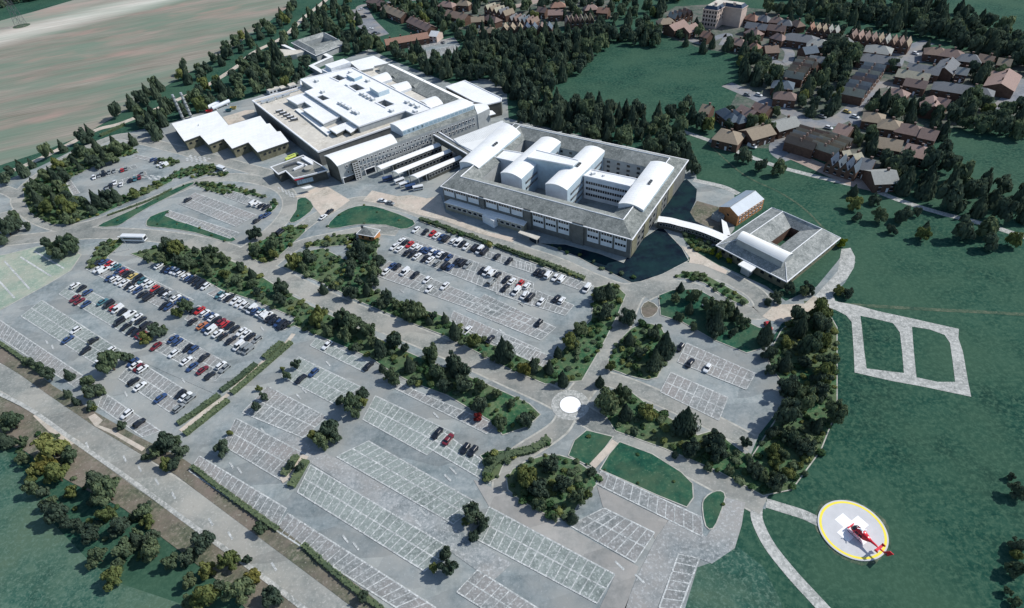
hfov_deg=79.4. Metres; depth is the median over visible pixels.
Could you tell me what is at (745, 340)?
verge
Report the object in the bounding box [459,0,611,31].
gardens
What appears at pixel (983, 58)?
house
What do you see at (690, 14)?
terraced house
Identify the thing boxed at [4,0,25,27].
power pylon
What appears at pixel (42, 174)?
broadleaf tree
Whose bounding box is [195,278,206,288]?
parked car
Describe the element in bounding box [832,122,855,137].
house
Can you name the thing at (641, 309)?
kerb
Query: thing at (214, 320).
parked car
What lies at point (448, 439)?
parked car
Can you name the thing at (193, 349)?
parked car
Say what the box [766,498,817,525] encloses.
footpath
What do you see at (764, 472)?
broadleaf tree
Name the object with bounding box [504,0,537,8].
street
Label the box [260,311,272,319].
parked car
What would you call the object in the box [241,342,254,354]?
parked car
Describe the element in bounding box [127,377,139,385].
parked car
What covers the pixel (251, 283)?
broadleaf tree
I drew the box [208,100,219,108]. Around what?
storage tank
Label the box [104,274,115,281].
parked car
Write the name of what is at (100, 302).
parked car
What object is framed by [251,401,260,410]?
broadleaf tree
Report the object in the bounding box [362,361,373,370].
parked car
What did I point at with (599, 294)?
broadleaf tree
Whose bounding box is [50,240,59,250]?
broadleaf tree
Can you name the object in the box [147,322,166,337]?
broadleaf tree
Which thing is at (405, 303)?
broadleaf tree
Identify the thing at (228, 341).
parked car
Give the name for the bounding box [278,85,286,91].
portable cabin
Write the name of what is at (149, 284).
parked car
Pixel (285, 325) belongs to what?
parked car
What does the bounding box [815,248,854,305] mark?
gravel path
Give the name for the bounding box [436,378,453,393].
broadleaf tree
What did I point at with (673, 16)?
terraced house
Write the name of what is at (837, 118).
street
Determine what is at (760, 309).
road
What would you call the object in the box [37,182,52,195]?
broadleaf tree
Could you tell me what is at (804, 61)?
terraced house
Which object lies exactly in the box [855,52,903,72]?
house
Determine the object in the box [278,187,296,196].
speed table marking
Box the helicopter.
[847,523,893,555]
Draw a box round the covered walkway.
[309,53,333,74]
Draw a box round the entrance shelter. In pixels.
[518,230,539,243]
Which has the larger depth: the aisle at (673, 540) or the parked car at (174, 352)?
the parked car at (174, 352)
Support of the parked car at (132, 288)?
on the parking bays
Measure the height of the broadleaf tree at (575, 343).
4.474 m
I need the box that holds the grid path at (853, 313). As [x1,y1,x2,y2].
[829,301,970,396]
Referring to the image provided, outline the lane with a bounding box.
[13,0,327,170]
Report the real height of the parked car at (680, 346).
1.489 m
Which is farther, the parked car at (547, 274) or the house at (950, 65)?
the house at (950, 65)
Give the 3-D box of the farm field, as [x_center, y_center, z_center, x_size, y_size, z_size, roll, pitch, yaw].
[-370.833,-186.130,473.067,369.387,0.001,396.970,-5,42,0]
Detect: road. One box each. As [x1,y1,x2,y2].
[0,186,25,217]
[0,228,561,407]
[0,364,350,607]
[11,133,294,236]
[67,174,296,249]
[258,226,398,271]
[297,197,768,303]
[494,408,576,491]
[560,282,653,401]
[576,402,767,513]
[593,370,756,448]
[645,281,770,318]
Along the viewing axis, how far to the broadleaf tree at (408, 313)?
225.41 m
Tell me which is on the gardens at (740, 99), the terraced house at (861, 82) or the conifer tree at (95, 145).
the terraced house at (861, 82)
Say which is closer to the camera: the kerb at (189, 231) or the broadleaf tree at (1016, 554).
the broadleaf tree at (1016, 554)
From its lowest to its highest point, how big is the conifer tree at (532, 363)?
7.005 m
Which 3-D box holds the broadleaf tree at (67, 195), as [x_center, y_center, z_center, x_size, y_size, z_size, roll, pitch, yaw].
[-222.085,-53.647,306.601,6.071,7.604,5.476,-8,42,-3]
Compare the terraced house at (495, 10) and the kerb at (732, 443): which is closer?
the kerb at (732, 443)
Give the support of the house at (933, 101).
on the gardens at (740, 99)
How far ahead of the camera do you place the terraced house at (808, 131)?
298.80 m
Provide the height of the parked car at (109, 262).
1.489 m
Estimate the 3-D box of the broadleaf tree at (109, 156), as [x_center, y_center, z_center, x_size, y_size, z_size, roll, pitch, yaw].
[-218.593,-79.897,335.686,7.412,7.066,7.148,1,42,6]
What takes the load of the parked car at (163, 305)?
on the parking bays
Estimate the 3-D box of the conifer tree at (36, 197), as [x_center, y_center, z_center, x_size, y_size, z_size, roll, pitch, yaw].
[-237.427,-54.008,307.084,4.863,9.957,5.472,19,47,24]
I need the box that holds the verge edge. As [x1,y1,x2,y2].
[0,392,306,607]
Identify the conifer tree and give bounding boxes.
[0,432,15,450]
[30,187,43,203]
[46,166,58,181]
[58,203,70,215]
[88,189,99,207]
[90,137,101,153]
[110,186,122,202]
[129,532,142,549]
[248,267,256,279]
[317,283,328,294]
[355,238,367,254]
[362,281,371,296]
[374,336,386,358]
[404,355,415,373]
[425,316,433,325]
[441,311,448,323]
[449,320,462,341]
[449,360,458,378]
[494,336,515,364]
[528,357,538,374]
[544,359,553,374]
[553,346,562,358]
[557,370,569,387]
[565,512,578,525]
[595,375,604,388]
[604,282,615,300]
[618,403,633,421]
[623,331,635,346]
[646,349,663,372]
[652,324,659,332]
[653,330,676,360]
[671,405,701,438]
[675,281,684,292]
[685,302,693,314]
[705,310,726,334]
[730,306,739,320]
[756,320,774,346]
[777,352,793,373]
[789,315,807,338]
[810,417,823,434]
[847,184,858,197]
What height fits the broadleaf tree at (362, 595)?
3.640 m
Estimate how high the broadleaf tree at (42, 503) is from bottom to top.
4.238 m
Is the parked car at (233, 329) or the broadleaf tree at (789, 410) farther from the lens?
the parked car at (233, 329)
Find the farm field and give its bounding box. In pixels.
[0,0,289,164]
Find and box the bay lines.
[0,38,755,607]
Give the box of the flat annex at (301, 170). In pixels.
[270,155,328,188]
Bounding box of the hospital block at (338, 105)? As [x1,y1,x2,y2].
[252,56,502,165]
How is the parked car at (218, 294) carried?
on the parking bays
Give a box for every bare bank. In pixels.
[33,415,78,444]
[88,414,144,450]
[179,333,294,431]
[280,454,307,482]
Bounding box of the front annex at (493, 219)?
[444,199,526,230]
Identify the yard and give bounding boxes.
[353,8,388,35]
[408,37,459,57]
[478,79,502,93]
[784,153,869,189]
[901,49,924,62]
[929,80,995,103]
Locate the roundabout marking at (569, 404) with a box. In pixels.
[551,390,588,419]
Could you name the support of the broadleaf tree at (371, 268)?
on the car park asphalt
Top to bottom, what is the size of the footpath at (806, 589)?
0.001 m
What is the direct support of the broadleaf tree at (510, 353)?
on the verge at (582, 369)
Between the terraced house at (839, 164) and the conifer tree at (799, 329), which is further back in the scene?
the terraced house at (839, 164)
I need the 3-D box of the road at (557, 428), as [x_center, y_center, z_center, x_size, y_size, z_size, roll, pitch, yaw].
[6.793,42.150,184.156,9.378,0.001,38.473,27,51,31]
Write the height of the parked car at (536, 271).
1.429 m
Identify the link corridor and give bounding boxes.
[657,216,730,244]
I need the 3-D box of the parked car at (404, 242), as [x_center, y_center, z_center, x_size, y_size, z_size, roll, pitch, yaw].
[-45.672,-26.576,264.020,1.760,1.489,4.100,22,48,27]
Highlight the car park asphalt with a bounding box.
[0,49,854,607]
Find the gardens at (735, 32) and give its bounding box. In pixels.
[658,4,778,54]
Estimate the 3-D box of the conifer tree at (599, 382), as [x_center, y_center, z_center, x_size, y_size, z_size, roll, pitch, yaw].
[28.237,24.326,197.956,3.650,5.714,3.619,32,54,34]
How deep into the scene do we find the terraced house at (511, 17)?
456.86 m
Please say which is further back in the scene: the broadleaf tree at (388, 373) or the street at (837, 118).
the street at (837, 118)
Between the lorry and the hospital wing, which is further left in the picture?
the lorry
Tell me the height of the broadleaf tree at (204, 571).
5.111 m
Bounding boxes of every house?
[366,0,389,11]
[380,3,407,23]
[384,31,429,50]
[406,15,437,34]
[437,0,456,10]
[444,9,473,25]
[456,0,471,11]
[471,14,484,27]
[479,25,492,37]
[484,2,495,15]
[484,14,501,28]
[488,4,499,15]
[492,5,504,16]
[497,6,508,19]
[501,8,514,21]
[501,22,508,30]
[508,13,517,25]
[508,22,515,33]
[512,13,521,25]
[515,22,523,32]
[516,14,525,23]
[520,15,529,25]
[523,22,529,36]
[525,15,533,23]
[529,16,539,25]
[536,5,548,18]
[537,22,543,34]
[546,21,552,32]
[548,7,562,20]
[550,0,565,10]
[564,15,569,26]
[569,14,574,29]
[574,14,579,28]
[579,14,583,28]
[583,2,597,15]
[583,13,589,26]
[588,13,593,23]
[596,5,610,19]
[656,15,675,28]
[663,18,688,36]
[668,11,678,21]
[674,10,683,19]
[678,9,688,21]
[680,22,697,38]
[683,8,692,21]
[698,102,714,117]
[699,29,713,44]
[711,128,745,152]
[711,190,763,225]
[714,107,737,129]
[729,36,748,51]
[730,109,746,131]
[736,104,759,123]
[738,123,776,147]
[743,12,757,25]
[743,27,763,40]
[744,21,768,36]
[749,41,761,50]
[750,102,772,118]
[757,13,770,23]
[762,43,779,59]
[766,23,786,36]
[768,15,782,24]
[768,31,785,47]
[770,78,794,94]
[771,115,800,138]
[772,89,796,107]
[777,17,791,32]
[783,70,804,87]
[783,134,816,158]
[784,32,819,48]
[787,67,806,84]
[789,132,819,141]
[790,64,809,80]
[791,18,805,32]
[792,61,811,74]
[793,129,822,138]
[795,58,813,74]
[796,43,819,56]
[796,127,825,136]
[797,56,814,60]
[799,124,828,133]
[806,22,815,34]
[806,37,826,49]
[807,58,819,73]
[810,54,824,69]
[812,23,821,36]
[812,140,839,161]
[816,137,842,150]
[817,23,827,38]
[819,135,846,150]
[823,24,833,39]
[823,133,849,146]
[823,151,839,173]
[826,130,852,149]
[830,154,847,176]
[832,25,839,32]
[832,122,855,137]
[838,156,855,178]
[839,147,851,160]
[841,86,866,105]
[845,82,868,100]
[846,158,861,180]
[848,79,871,97]
[849,28,857,39]
[849,149,864,162]
[851,75,874,93]
[853,30,864,42]
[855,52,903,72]
[855,72,877,89]
[857,68,880,85]
[857,156,876,178]
[859,109,885,129]
[860,30,870,46]
[861,65,883,81]
[861,167,898,192]
[863,43,893,55]
[863,61,885,79]
[866,31,877,44]
[873,33,884,44]
[876,136,903,156]
[877,116,902,137]
[880,33,891,45]
[883,86,910,99]
[887,34,898,47]
[892,35,904,53]
[892,122,924,143]
[893,67,930,85]
[899,36,911,54]
[902,77,928,96]
[903,143,926,166]
[907,61,941,82]
[915,127,939,146]
[917,95,940,118]
[922,45,943,62]
[935,47,964,62]
[936,57,960,81]
[937,96,951,111]
[952,65,969,82]
[956,51,981,70]
[978,53,996,69]
[983,68,1021,98]
[995,56,1012,68]
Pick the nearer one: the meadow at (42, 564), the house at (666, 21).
the meadow at (42, 564)
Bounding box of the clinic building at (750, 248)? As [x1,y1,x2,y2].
[715,207,840,288]
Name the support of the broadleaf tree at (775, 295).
on the car park asphalt
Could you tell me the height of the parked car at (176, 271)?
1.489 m
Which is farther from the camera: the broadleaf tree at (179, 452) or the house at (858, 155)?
the house at (858, 155)
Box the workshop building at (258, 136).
[172,111,290,160]
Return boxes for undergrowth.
[5,145,839,564]
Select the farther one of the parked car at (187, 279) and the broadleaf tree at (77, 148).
the broadleaf tree at (77, 148)
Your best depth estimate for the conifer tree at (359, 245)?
255.75 m
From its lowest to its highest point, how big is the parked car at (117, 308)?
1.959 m
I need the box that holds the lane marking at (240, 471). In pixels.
[0,251,644,583]
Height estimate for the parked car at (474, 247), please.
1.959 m
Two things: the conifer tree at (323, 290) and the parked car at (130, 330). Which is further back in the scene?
the conifer tree at (323, 290)
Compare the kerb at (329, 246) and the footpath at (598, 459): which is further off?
the kerb at (329, 246)
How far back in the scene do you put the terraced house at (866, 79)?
339.03 m
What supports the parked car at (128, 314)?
on the parking bays
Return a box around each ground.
[0,0,1023,607]
[815,499,890,565]
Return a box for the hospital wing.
[324,99,495,183]
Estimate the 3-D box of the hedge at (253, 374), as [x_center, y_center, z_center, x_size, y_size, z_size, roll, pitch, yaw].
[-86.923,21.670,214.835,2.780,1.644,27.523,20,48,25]
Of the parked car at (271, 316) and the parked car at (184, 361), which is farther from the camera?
the parked car at (271, 316)
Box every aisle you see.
[115,339,226,393]
[275,431,510,578]
[473,479,637,607]
[597,486,667,538]
[625,498,744,607]
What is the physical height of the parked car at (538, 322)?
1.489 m
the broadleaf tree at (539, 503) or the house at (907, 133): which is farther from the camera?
the house at (907, 133)
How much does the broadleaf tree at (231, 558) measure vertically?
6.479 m
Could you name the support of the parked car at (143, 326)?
on the parking bays
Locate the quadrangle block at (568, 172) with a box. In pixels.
[440,123,688,257]
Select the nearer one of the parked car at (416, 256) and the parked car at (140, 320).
the parked car at (140, 320)
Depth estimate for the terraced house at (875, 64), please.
351.69 m
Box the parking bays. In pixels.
[0,38,754,607]
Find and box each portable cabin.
[266,86,280,94]
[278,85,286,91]
[287,82,296,88]
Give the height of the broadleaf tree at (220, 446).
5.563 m
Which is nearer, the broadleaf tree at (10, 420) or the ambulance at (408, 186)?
the broadleaf tree at (10, 420)
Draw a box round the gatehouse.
[356,225,379,240]
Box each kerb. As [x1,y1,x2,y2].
[0,185,17,218]
[0,228,564,408]
[0,363,352,607]
[1,246,81,309]
[10,133,294,231]
[23,148,173,224]
[75,173,298,246]
[97,182,194,226]
[130,246,540,434]
[146,210,235,241]
[195,182,266,197]
[248,226,305,263]
[276,225,394,265]
[284,237,626,383]
[289,197,313,222]
[295,196,773,303]
[309,233,356,246]
[328,205,414,228]
[419,220,485,244]
[479,437,551,480]
[491,414,575,487]
[492,245,585,279]
[506,454,603,519]
[544,228,688,282]
[567,296,644,400]
[568,429,613,466]
[576,406,750,510]
[599,441,693,506]
[600,320,837,495]
[604,371,756,450]
[608,323,664,379]
[640,300,658,317]
[649,280,772,319]
[658,289,773,352]
[676,271,749,304]
[702,490,725,529]
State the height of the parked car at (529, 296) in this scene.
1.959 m
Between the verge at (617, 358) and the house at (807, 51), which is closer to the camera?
the verge at (617, 358)
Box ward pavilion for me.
[280,32,342,60]
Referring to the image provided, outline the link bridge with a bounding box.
[433,132,470,157]
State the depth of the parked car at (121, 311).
241.31 m
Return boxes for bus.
[120,233,146,241]
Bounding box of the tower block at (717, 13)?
[702,0,747,28]
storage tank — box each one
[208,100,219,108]
[211,99,229,109]
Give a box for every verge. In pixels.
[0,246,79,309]
[0,347,379,607]
[0,397,297,607]
[24,145,172,223]
[87,240,123,267]
[99,182,193,226]
[131,247,539,433]
[146,210,235,241]
[157,158,175,166]
[174,165,216,177]
[193,172,225,177]
[196,183,265,196]
[248,227,305,262]
[283,238,625,383]
[289,198,312,221]
[310,233,356,245]
[329,205,414,228]
[422,221,481,242]
[481,442,550,479]
[492,244,584,278]
[507,455,601,517]
[541,228,687,281]
[569,431,611,465]
[601,442,692,505]
[607,317,836,494]
[609,324,663,378]
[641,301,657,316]
[659,289,762,351]
[660,179,712,236]
[677,272,748,303]
[682,233,713,256]
[690,201,720,231]
[703,491,724,528]
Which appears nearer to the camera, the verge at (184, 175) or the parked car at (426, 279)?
the parked car at (426, 279)
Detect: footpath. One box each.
[590,439,617,467]
[685,131,1023,238]
[692,178,739,194]
[707,143,825,229]
[750,508,829,607]
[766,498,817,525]
[804,301,1023,315]
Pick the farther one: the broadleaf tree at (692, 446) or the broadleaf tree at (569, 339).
the broadleaf tree at (569, 339)
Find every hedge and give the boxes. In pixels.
[0,340,39,374]
[99,122,124,136]
[107,188,171,215]
[176,392,220,425]
[182,398,229,435]
[189,464,279,531]
[219,361,257,392]
[229,340,292,394]
[261,340,283,358]
[280,454,299,475]
[287,458,309,487]
[300,542,383,607]
[419,217,488,242]
[482,434,550,475]
[495,243,530,259]
[496,243,585,279]
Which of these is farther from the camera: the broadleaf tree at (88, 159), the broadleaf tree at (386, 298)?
the broadleaf tree at (88, 159)
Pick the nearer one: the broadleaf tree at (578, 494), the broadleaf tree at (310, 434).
the broadleaf tree at (578, 494)
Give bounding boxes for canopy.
[376,143,441,174]
[391,149,452,184]
[399,155,462,187]
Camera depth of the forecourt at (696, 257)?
242.99 m
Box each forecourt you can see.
[223,110,254,124]
[296,185,349,214]
[363,191,515,241]
[682,246,727,273]
[763,296,829,321]
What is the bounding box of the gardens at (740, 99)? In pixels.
[720,34,1023,168]
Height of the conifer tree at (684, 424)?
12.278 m
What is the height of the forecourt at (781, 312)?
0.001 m
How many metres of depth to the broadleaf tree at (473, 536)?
161.90 m
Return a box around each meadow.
[0,450,191,607]
[685,546,781,607]
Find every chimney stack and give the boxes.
[171,94,184,119]
[180,92,192,117]
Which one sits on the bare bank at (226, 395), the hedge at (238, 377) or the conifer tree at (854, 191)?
the hedge at (238, 377)
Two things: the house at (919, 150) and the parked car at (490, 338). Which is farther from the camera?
the house at (919, 150)
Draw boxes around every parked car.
[61,335,74,343]
[69,282,80,288]
[69,294,80,301]
[70,326,81,333]
[73,297,85,304]
[76,284,86,291]
[79,346,91,354]
[80,300,91,307]
[82,289,92,295]
[87,336,98,344]
[96,266,108,273]
[96,298,108,305]
[98,258,109,264]
[102,298,115,308]
[104,260,113,265]
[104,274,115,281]
[109,275,119,281]
[110,263,121,270]
[111,303,124,313]
[112,316,125,326]
[114,267,125,273]
[114,277,124,284]
[116,307,127,315]
[119,279,129,286]
[119,322,131,330]
[120,408,133,418]
[121,270,133,277]
[122,310,136,318]
[123,281,134,289]
[125,326,136,334]
[126,357,139,366]
[127,273,137,279]
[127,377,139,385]
[128,285,138,291]
[129,360,142,369]
[131,313,142,321]
[131,328,141,336]
[132,273,143,282]
[132,286,142,293]
[132,381,146,391]
[132,418,145,427]
[133,362,144,371]
[134,316,146,324]
[136,290,148,297]
[136,364,148,372]
[137,276,147,283]
[139,321,152,329]
[141,279,150,285]
[141,293,154,301]
[145,281,155,287]
[149,284,159,291]
[149,341,162,350]
[153,262,163,268]
[153,393,167,403]
[154,287,164,293]
[158,289,168,295]
[159,161,168,167]
[159,301,170,309]
[160,265,169,271]
[163,303,173,310]
[164,266,173,272]
[165,290,177,299]
[167,334,178,343]
[168,349,179,357]
[169,267,176,273]
[169,294,181,301]
[172,268,180,274]
[172,338,183,345]
[172,403,184,412]
[174,296,185,303]
[174,389,186,398]
[176,270,185,276]
[178,391,191,401]
[179,356,192,365]
[180,273,190,279]
[182,343,193,352]
[182,393,196,403]
[184,275,193,281]
[185,362,198,371]
[187,317,197,325]
[188,276,197,282]
[188,345,198,353]
[189,307,198,313]
[191,278,201,285]
[194,306,205,314]
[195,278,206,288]
[195,365,208,374]
[196,321,207,329]
[197,352,209,361]
[199,309,209,316]
[200,282,210,289]
[201,323,211,331]
[203,371,215,380]
[204,312,214,319]
[204,323,217,334]
[207,313,218,321]
[211,316,221,323]
[211,329,223,337]
[214,291,224,298]
[215,318,226,326]
[215,361,226,369]
[217,332,227,340]
[219,293,228,299]
[219,320,229,327]
[219,363,230,372]
[223,294,234,301]
[224,321,234,329]
[224,336,236,344]
[229,296,240,304]
[229,325,239,332]
[232,339,244,350]
[234,299,245,306]
[235,327,246,335]
[237,341,248,353]
[239,301,249,308]
[240,329,251,338]
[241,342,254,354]
[242,303,251,311]
[244,332,255,340]
[246,303,257,313]
[248,199,258,205]
[250,308,260,314]
[251,335,261,343]
[252,218,260,223]
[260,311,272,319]
[261,204,269,209]
[263,212,271,217]
[267,314,276,322]
[272,317,281,324]
[275,228,284,235]
[276,319,288,329]
[281,320,291,328]
[294,374,306,383]
[308,367,318,376]
[318,214,327,219]
[321,340,332,349]
[325,208,333,214]
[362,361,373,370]
[381,268,389,275]
[388,262,396,269]
[390,243,398,249]
[393,263,401,269]
[395,246,403,252]
[397,237,405,243]
[400,266,410,275]
[401,239,409,245]
[402,249,411,255]
[405,241,413,247]
[408,250,416,257]
[410,243,418,249]
[410,271,419,278]
[412,226,420,232]
[412,253,421,259]
[414,245,422,250]
[420,255,429,261]
[421,228,428,234]
[422,276,431,283]
[423,247,432,253]
[425,256,434,262]
[425,285,433,292]
[428,230,436,236]
[428,249,436,255]
[431,427,443,439]
[432,250,440,256]
[433,232,440,238]
[433,259,441,265]
[435,251,444,257]
[439,252,448,259]
[440,261,450,269]
[440,282,449,289]
[441,235,450,242]
[442,433,453,445]
[445,254,452,260]
[446,264,454,270]
[452,258,460,264]
[454,237,462,245]
[457,258,467,266]
[458,240,466,246]
[460,442,470,454]
[462,243,469,249]
[462,325,472,334]
[463,261,471,268]
[467,444,478,456]
[470,244,479,251]
[475,244,484,253]
[478,267,484,273]
[480,247,488,255]
[482,266,491,275]
[485,335,494,343]
[486,277,496,285]
[487,269,496,277]
[493,253,500,259]
[493,271,501,277]
[500,284,509,291]
[501,275,510,282]
[505,257,512,264]
[507,277,515,284]
[511,285,521,295]
[516,279,524,285]
[520,293,528,299]
[522,282,530,289]
[525,292,535,301]
[533,268,541,275]
[534,318,542,326]
[537,270,545,276]
[537,297,545,305]
[543,270,552,278]
[551,273,559,280]
[552,294,560,302]
[557,274,566,283]
[557,297,565,304]
[582,282,591,292]
[676,342,684,351]
[685,358,694,367]
[703,363,711,372]
[747,142,756,148]
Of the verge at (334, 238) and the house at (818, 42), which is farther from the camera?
the house at (818, 42)
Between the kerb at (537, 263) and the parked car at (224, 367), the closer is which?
the parked car at (224, 367)
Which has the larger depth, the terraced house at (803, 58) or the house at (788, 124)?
the terraced house at (803, 58)
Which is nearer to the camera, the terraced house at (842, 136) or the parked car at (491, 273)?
the parked car at (491, 273)
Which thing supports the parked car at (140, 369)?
on the parking bays
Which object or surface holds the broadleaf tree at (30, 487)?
on the meadow at (42, 564)
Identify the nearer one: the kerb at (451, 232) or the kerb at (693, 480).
the kerb at (693, 480)
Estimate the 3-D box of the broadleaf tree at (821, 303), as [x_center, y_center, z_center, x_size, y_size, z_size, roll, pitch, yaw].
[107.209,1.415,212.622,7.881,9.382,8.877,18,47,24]
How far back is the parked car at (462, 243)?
259.95 m
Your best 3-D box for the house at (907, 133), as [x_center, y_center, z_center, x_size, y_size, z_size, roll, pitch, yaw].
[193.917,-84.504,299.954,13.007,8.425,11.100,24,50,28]
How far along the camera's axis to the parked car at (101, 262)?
267.11 m
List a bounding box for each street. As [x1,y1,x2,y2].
[356,0,413,20]
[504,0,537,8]
[662,31,732,44]
[722,81,900,127]
[769,121,816,160]
[772,46,794,65]
[844,113,861,126]
[892,40,933,55]
[995,79,1023,108]
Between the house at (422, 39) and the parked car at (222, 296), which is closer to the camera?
the parked car at (222, 296)
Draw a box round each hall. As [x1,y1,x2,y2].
[429,30,442,41]
[454,120,504,155]
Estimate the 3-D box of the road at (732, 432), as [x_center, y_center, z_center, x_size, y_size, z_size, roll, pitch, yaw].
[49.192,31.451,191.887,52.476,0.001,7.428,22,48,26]
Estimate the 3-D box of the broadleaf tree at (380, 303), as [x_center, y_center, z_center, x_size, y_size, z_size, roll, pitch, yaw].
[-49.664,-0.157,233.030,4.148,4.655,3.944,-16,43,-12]
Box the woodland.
[0,0,1023,596]
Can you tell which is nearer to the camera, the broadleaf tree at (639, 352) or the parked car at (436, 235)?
the broadleaf tree at (639, 352)
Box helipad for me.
[817,500,888,560]
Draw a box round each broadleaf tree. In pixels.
[0,218,15,234]
[0,411,23,433]
[3,215,22,231]
[13,435,28,446]
[13,450,29,465]
[20,480,38,494]
[24,180,38,192]
[25,462,41,479]
[32,432,70,462]
[33,454,58,473]
[37,168,49,180]
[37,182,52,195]
[37,499,52,507]
[38,198,52,212]
[38,495,57,503]
[39,236,50,247]
[39,366,54,380]
[39,502,69,525]
[43,462,69,484]
[45,243,52,254]
[49,432,60,440]
[50,157,64,167]
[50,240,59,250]
[51,247,67,259]
[54,194,77,214]
[55,232,79,252]
[58,516,75,528]
[59,190,71,199]
[59,445,76,464]
[64,484,76,497]
[71,143,87,156]
[71,517,83,533]
[78,522,99,544]
[79,375,94,385]
[80,383,102,398]
[84,152,95,165]
[84,470,109,488]
[86,546,107,566]
[89,476,121,506]
[94,505,116,522]
[95,349,122,373]
[96,386,106,395]
[99,565,123,591]
[100,189,114,201]
[102,152,119,162]
[107,516,130,538]
[110,140,122,155]
[110,535,135,563]
[110,557,124,566]
[119,352,133,361]
[128,513,139,521]
[131,527,143,535]
[132,503,152,518]
[138,330,153,344]
[138,500,151,508]
[138,513,154,529]
[140,536,160,562]
[141,529,159,543]
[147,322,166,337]
[148,446,162,458]
[152,431,175,453]
[155,252,167,261]
[158,238,173,258]
[159,456,169,471]
[160,551,177,569]
[167,239,184,254]
[167,456,178,470]
[171,253,180,264]
[171,444,189,460]
[174,435,181,444]
[176,298,193,311]
[177,252,197,267]
[177,547,198,568]
[181,593,193,607]
[182,571,196,589]
[189,584,221,607]
[190,530,215,554]
[198,560,216,580]
[199,253,213,264]
[200,262,212,275]
[201,244,218,257]
[212,438,229,458]
[213,579,224,589]
[216,251,230,264]
[216,549,240,569]
[218,269,230,278]
[219,576,255,605]
[235,261,244,271]
[243,567,260,583]
[245,225,261,239]
[245,278,256,287]
[249,244,261,256]
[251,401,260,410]
[252,286,261,295]
[252,520,267,535]
[260,584,283,607]
[264,234,278,253]
[272,277,288,294]
[272,292,286,304]
[285,252,301,268]
[290,359,301,368]
[298,261,308,271]
[302,248,316,263]
[306,429,315,439]
[308,304,327,327]
[313,430,332,450]
[318,418,338,435]
[322,324,333,336]
[330,427,341,443]
[333,312,338,325]
[335,307,349,326]
[335,395,342,405]
[336,326,351,342]
[340,391,362,411]
[341,285,358,298]
[343,313,361,334]
[344,263,354,276]
[345,247,358,258]
[345,257,357,267]
[350,342,360,351]
[350,408,360,417]
[355,386,369,397]
[357,251,369,263]
[357,589,368,602]
[358,321,375,335]
[364,243,374,254]
[366,260,381,275]
[366,335,374,348]
[367,274,378,285]
[373,254,386,266]
[375,298,385,308]
[381,290,394,305]
[383,366,394,383]
[385,331,401,347]
[391,298,400,309]
[391,372,399,385]
[400,343,408,351]
[402,299,409,309]
[402,301,415,322]
[406,379,415,385]
[409,301,427,319]
[421,342,437,363]
[428,312,436,318]
[428,364,446,378]
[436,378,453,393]
[436,559,458,575]
[439,545,451,560]
[445,349,460,369]
[454,361,471,375]
[455,374,472,391]
[461,517,469,525]
[462,500,484,523]
[467,333,481,345]
[468,530,478,541]
[470,397,487,412]
[473,412,481,421]
[474,379,487,392]
[474,515,489,533]
[485,455,494,464]
[492,389,502,397]
[494,415,506,430]
[504,340,513,357]
[505,398,515,408]
[517,362,530,375]
[517,463,536,487]
[519,412,535,428]
[527,476,549,498]
[531,497,546,511]
[540,453,558,473]
[552,475,573,493]
[561,331,579,348]
[569,487,588,505]
[573,321,587,334]
[573,339,577,349]
[583,489,592,499]
[587,467,596,476]
[592,286,605,301]
[594,386,618,415]
[596,302,613,319]
[605,361,615,370]
[613,382,631,403]
[618,307,636,325]
[633,346,647,357]
[638,403,657,420]
[647,328,660,340]
[670,292,680,302]
[673,311,684,322]
[681,437,700,458]
[685,289,702,301]
[701,296,718,310]
[701,428,726,456]
[705,303,727,320]
[710,443,728,462]
[715,251,721,258]
[718,298,735,316]
[723,463,734,473]
[735,313,750,329]
[739,436,752,446]
[746,458,760,472]
[747,464,763,479]
[756,467,768,481]
[760,345,778,358]
[760,470,769,480]
[764,364,777,374]
[764,443,779,457]
[765,426,780,439]
[767,473,787,493]
[768,456,779,470]
[769,289,782,304]
[773,397,802,424]
[777,375,801,397]
[778,447,789,460]
[781,335,794,348]
[781,426,798,447]
[781,467,796,478]
[784,281,795,293]
[790,304,810,324]
[793,435,810,449]
[795,385,818,411]
[796,331,822,354]
[797,355,811,367]
[798,439,816,457]
[799,285,808,295]
[804,280,814,295]
[808,297,833,317]
[809,369,834,383]
[810,381,829,403]
[812,311,832,333]
[812,361,835,384]
[815,352,840,372]
[821,332,831,348]
[825,399,847,424]
[833,284,844,295]
[836,238,847,246]
[841,287,853,298]
[846,196,863,210]
[868,192,881,205]
[871,206,888,221]
[886,223,898,234]
[894,205,913,223]
[915,226,932,239]
[1004,560,1023,578]
[1006,536,1023,552]
[1007,481,1023,500]
[1007,596,1022,607]
[1009,549,1023,559]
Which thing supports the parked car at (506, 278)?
on the parking bays
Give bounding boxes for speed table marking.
[141,175,166,179]
[186,155,210,162]
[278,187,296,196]
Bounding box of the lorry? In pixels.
[216,164,226,171]
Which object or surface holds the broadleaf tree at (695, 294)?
on the verge at (745, 340)
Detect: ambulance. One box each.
[285,154,295,160]
[382,175,392,181]
[405,182,415,189]
[412,184,423,190]
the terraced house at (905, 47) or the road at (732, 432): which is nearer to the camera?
the road at (732, 432)
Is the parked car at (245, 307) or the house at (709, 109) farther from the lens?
the house at (709, 109)

